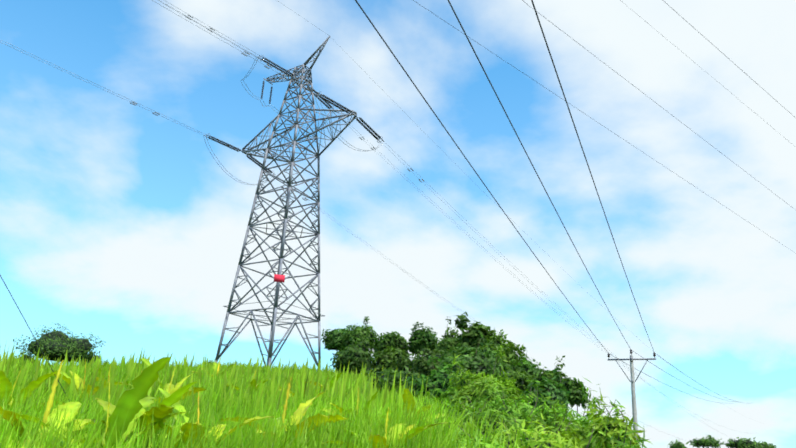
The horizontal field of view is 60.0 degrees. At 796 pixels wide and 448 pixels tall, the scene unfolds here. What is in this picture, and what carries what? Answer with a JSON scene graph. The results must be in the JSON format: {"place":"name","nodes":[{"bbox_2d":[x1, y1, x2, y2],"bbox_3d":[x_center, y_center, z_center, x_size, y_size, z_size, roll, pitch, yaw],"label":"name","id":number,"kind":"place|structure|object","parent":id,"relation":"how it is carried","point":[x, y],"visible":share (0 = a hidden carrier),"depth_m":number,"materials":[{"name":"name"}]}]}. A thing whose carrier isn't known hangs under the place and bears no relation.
{"place":"outdoors","nodes":[
{"label":"outdoors","id":0,"kind":"place"},
{"bbox_2d":[0,0,795,447],"label":"sky","id":1,"kind":"structure","parent":0,"point":[120,224],"materials":[{"name":"blue"}]},
{"bbox_3d":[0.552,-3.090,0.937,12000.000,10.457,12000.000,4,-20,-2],"label":"terrain","id":2,"kind":"structure","parent":0,"visible":0},
{"bbox_2d":[0,275,69,401],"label":"stay wire","id":3,"kind":"object","parent":2,"relation":"on","point":[31,332],"visible":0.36,"depth_m":15.51,"materials":[{"name":"grey metal"}]},
{"bbox_2d":[0,357,447,447],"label":"weeds","id":4,"kind":"object","parent":2,"relation":"on","point":[132,401],"visible":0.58,"depth_m":9.66,"materials":[{"name":"green plant"}]},
{"bbox_2d":[0,340,574,447],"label":"tall grass","id":5,"kind":"structure","parent":2,"relation":"on","point":[219,398],"depth_m":13.89,"materials":[{"name":"green plant"}]},
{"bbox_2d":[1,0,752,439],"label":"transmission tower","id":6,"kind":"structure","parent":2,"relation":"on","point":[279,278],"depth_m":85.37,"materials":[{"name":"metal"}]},
{"bbox_2d":[413,0,794,252],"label":"second line conductors","id":7,"kind":"object","parent":6,"relation":"on","point":[643,93],"visible":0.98,"depth_m":68.51,"materials":[{"name":"grey metal"}]},
{"bbox_2d":[13,323,775,447],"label":"tree leaves","id":8,"kind":"object","parent":2,"relation":"on","point":[57,344],"visible":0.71,"depth_m":75.77,"materials":[{"name":"green plant"}]},
{"bbox_2d":[320,311,653,447],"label":"shrub leaves","id":9,"kind":"object","parent":2,"relation":"on","point":[478,367],"visible":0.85,"depth_m":33.54,"materials":[{"name":"green plant"}]},
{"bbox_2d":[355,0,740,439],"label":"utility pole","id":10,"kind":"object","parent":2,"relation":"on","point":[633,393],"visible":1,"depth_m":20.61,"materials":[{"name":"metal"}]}
]}

